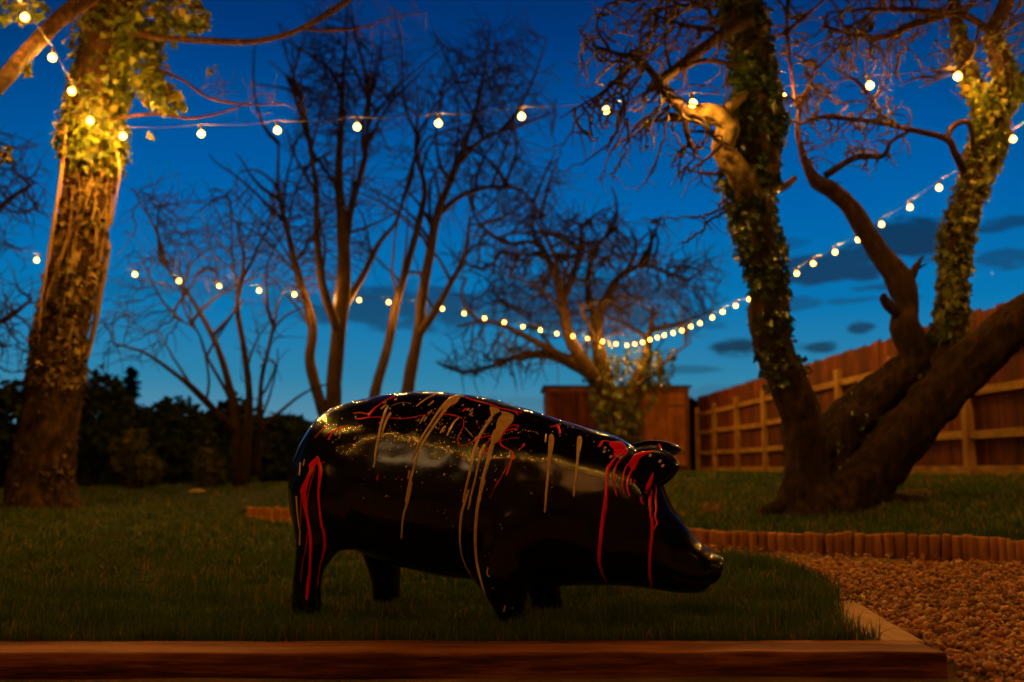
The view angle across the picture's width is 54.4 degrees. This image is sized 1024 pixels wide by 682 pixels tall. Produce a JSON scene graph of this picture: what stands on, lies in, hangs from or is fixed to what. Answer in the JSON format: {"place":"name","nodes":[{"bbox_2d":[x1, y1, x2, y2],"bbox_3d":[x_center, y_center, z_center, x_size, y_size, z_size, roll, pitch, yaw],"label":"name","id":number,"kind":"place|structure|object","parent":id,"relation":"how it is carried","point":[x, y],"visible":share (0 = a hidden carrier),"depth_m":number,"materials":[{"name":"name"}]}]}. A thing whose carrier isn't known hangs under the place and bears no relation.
{"place":"outdoors","nodes":[
{"label":"outdoors","id":0,"kind":"place"},
{"bbox_2d":[0,480,900,641],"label":"lawn","id":1,"kind":"structure","parent":0,"point":[251,498],"depth_m":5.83,"materials":[{"name":"green plant"}]},
{"bbox_2d":[0,377,26,488],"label":"shrub","id":2,"kind":"object","parent":1,"relation":"on","point":[12,399],"visible":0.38,"depth_m":13.08,"materials":[{"name":"green plant"}]},
{"bbox_2d":[0,128,54,378],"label":"bare tree","id":3,"kind":"object","parent":1,"relation":"on","point":[12,313],"visible":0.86,"depth_m":13.36,"materials":[{"name":"brown plant"}]},
{"bbox_2d":[75,363,139,486],"bbox_3d":[-6.257,1.241,14.449,1.730,1.889,1.194,0,-7,0],"label":"shrub","id":4,"kind":"object","parent":1,"relation":"on","point":[103,420],"visible":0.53,"depth_m":14.18,"materials":[{"name":"green plant"}]},
{"bbox_2d":[120,366,141,409],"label":"conifer tree","id":5,"kind":"object","parent":1,"relation":"on","point":[131,372],"visible":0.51,"depth_m":60.09,"materials":[{"name":"green plant"}]},
{"bbox_2d":[108,421,164,489],"bbox_3d":[-4.939,1.532,13.130,0.696,0.975,0.766,0,-7,0],"label":"pale shrub","id":6,"kind":"object","parent":1,"relation":"on","point":[142,474],"visible":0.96,"depth_m":12.96,"materials":[{"name":"green plant"}]},
{"bbox_2d":[112,403,185,484],"bbox_3d":[-5.903,1.636,15.421,1.661,1.371,1.157,2,-8,-14],"label":"shrub","id":7,"kind":"object","parent":1,"relation":"on","point":[160,432],"visible":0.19,"depth_m":15.27,"materials":[{"name":"green plant"}]},
{"bbox_2d":[142,395,231,484],"bbox_3d":[-5.232,1.603,15.937,1.640,1.531,1.080,0,-7,0],"label":"shrub","id":8,"kind":"object","parent":1,"relation":"on","point":[192,431],"visible":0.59,"depth_m":15.74,"materials":[{"name":"green plant"}]},
{"bbox_2d":[188,489,204,492],"bbox_3d":[-3.606,1.719,11.375,0.218,0.056,0.117,0,-7,0],"label":"stone","id":9,"kind":"object","parent":1,"relation":"on","point":[196,490],"visible":0.77,"depth_m":11.33,"materials":[{"name":"brown stone"}]},
{"bbox_2d":[190,438,229,487],"bbox_3d":[-4.106,1.685,13.507,0.503,0.755,0.702,0,-7,0],"label":"pale shrub","id":10,"kind":"object","parent":1,"relation":"on","point":[205,470],"visible":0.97,"depth_m":13.37,"materials":[{"name":"green plant"}]},
{"bbox_2d":[0,0,426,508],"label":"ivy clad tree","id":11,"kind":"object","parent":1,"relation":"on","point":[118,39],"visible":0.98,"depth_m":7.60,"materials":[{"name":"brown plant"}]},
{"bbox_2d":[90,158,341,487],"bbox_3d":[-4.438,-0.311,14.097,3.278,4.788,2.955,-4,-8,31],"label":"bare tree","id":12,"kind":"object","parent":1,"relation":"on","point":[241,456],"visible":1,"depth_m":14.05,"materials":[{"name":"brown plant"}]},
{"bbox_2d":[200,391,287,482],"bbox_3d":[-4.662,1.670,16.924,1.823,1.654,1.199,0,-7,0],"label":"shrub","id":13,"kind":"object","parent":1,"relation":"on","point":[270,472],"visible":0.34,"depth_m":16.67,"materials":[{"name":"green plant"}]},
{"bbox_2d":[263,410,313,481],"bbox_3d":[-3.824,1.864,17.392,1.899,1.361,1.346,0,-7,0],"label":"shrub","id":14,"kind":"object","parent":1,"relation":"on","point":[290,430],"visible":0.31,"depth_m":17.02,"materials":[{"name":"green plant"}]},
{"bbox_2d":[209,0,444,416],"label":"bare tree","id":15,"kind":"object","parent":1,"relation":"on","point":[337,313],"visible":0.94,"depth_m":15.43,"materials":[{"name":"brown plant"}]},
{"bbox_2d":[288,391,723,623],"bbox_3d":[-0.034,0.467,2.820,1.234,0.657,0.418,-2,-7,12],"label":"pig statue","id":16,"kind":"object","parent":1,"relation":"on","point":[507,508],"visible":0.99,"depth_m":2.66,"materials":[{"name":"black ceramic"}]},
{"bbox_2d":[0,0,1023,422],"label":"sky","id":17,"kind":"structure","parent":0,"point":[836,307],"materials":[{"name":"blue"}]},
{"bbox_2d":[0,514,1023,681],"bbox_3d":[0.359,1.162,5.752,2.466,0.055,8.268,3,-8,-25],"label":"gravel","id":18,"kind":"structure","parent":0,"point":[1000,639],"depth_m":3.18,"materials":[{"name":"brown gravel"}]},
{"bbox_2d":[0,640,947,679],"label":"timber sleeper","id":19,"kind":"object","parent":18,"relation":"on","point":[389,659],"visible":0.98,"depth_m":2.15,"materials":[{"name":"brown wood"}]},
{"bbox_2d":[247,506,1023,566],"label":"log edging","id":20,"kind":"object","parent":18,"relation":"on","point":[965,547],"visible":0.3,"depth_m":5.03,"materials":[{"name":"brown wood"}]},
{"bbox_2d":[829,601,923,643],"bbox_3d":[0.922,0.802,2.670,0.162,0.118,0.731,-1,-7,7],"label":"timber sleeper","id":21,"kind":"object","parent":18,"relation":"on","point":[894,634],"visible":0.27,"depth_m":2.56,"materials":[{"name":"brown wood"}]},
{"bbox_2d":[240,470,1023,543],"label":"raised lawn","id":22,"kind":"structure","parent":0,"point":[908,518],"depth_m":6.30,"materials":[{"name":"green plant"}]},
{"bbox_2d":[347,0,594,397],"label":"bare tree","id":23,"kind":"object","parent":22,"relation":"on","point":[422,324],"visible":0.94,"depth_m":16.73,"materials":[{"name":"brown plant"}]},
{"bbox_2d":[430,184,731,443],"bbox_3d":[1.495,-0.269,21.742,6.626,6.266,4.881,1,-7,-10],"label":"apple tree","id":24,"kind":"object","parent":22,"relation":"on","point":[617,413],"visible":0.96,"depth_m":21.28,"materials":[{"name":"brown plant"}]},
{"bbox_2d":[1,246,635,345],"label":"string lights","id":25,"kind":"object","parent":24,"relation":"hanging from","point":[36,259],"visible":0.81,"depth_m":15.04},
{"bbox_2d":[630,121,1023,344],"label":"string lights","id":26,"kind":"object","parent":24,"relation":"hanging from","point":[938,187],"visible":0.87,"depth_m":11.88},
{"bbox_2d":[540,385,691,469],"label":"garden shed","id":27,"kind":"structure","parent":22,"relation":"on","point":[667,420],"depth_m":24.05,"materials":[{"name":"wood"},{"name":"felt"}]},
{"bbox_2d":[644,393,685,465],"bbox_3d":[3.695,2.122,24.001,0.978,1.751,0.041,0,-7,0],"label":"door","id":28,"kind":"structure","parent":27,"relation":"in","point":[666,422],"depth_m":24.02,"materials":[{"name":"wood"}]},
{"bbox_2d":[700,501,723,513],"bbox_3d":[1.365,1.146,6.812,0.227,0.102,0.177,0,-7,0],"label":"soil mound","id":29,"kind":"object","parent":22,"relation":"on","point":[711,505],"visible":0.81,"depth_m":6.77,"materials":[{"name":"brown soil"}]},
{"bbox_2d":[545,0,1023,515],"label":"ivy clad tree","id":30,"kind":"object","parent":22,"relation":"on","point":[903,407],"visible":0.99,"depth_m":6.74,"materials":[{"name":"brown plant"}]},
{"bbox_2d":[19,0,984,138],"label":"string lights","id":31,"kind":"object","parent":30,"relation":"hanging from","point":[277,129],"visible":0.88,"depth_m":7.35},
{"bbox_2d":[694,298,1023,475],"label":"fence","id":32,"kind":"object","parent":22,"relation":"on","point":[737,427],"visible":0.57,"depth_m":13.45,"materials":[{"name":"brown wood"}]},
{"bbox_2d":[897,488,945,496],"bbox_3d":[2.814,1.055,6.918,0.456,0.062,0.353,0,-7,0],"label":"soil mound","id":33,"kind":"object","parent":22,"relation":"on","point":[910,491],"visible":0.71,"depth_m":6.85,"materials":[{"name":"brown soil"}]}
]}

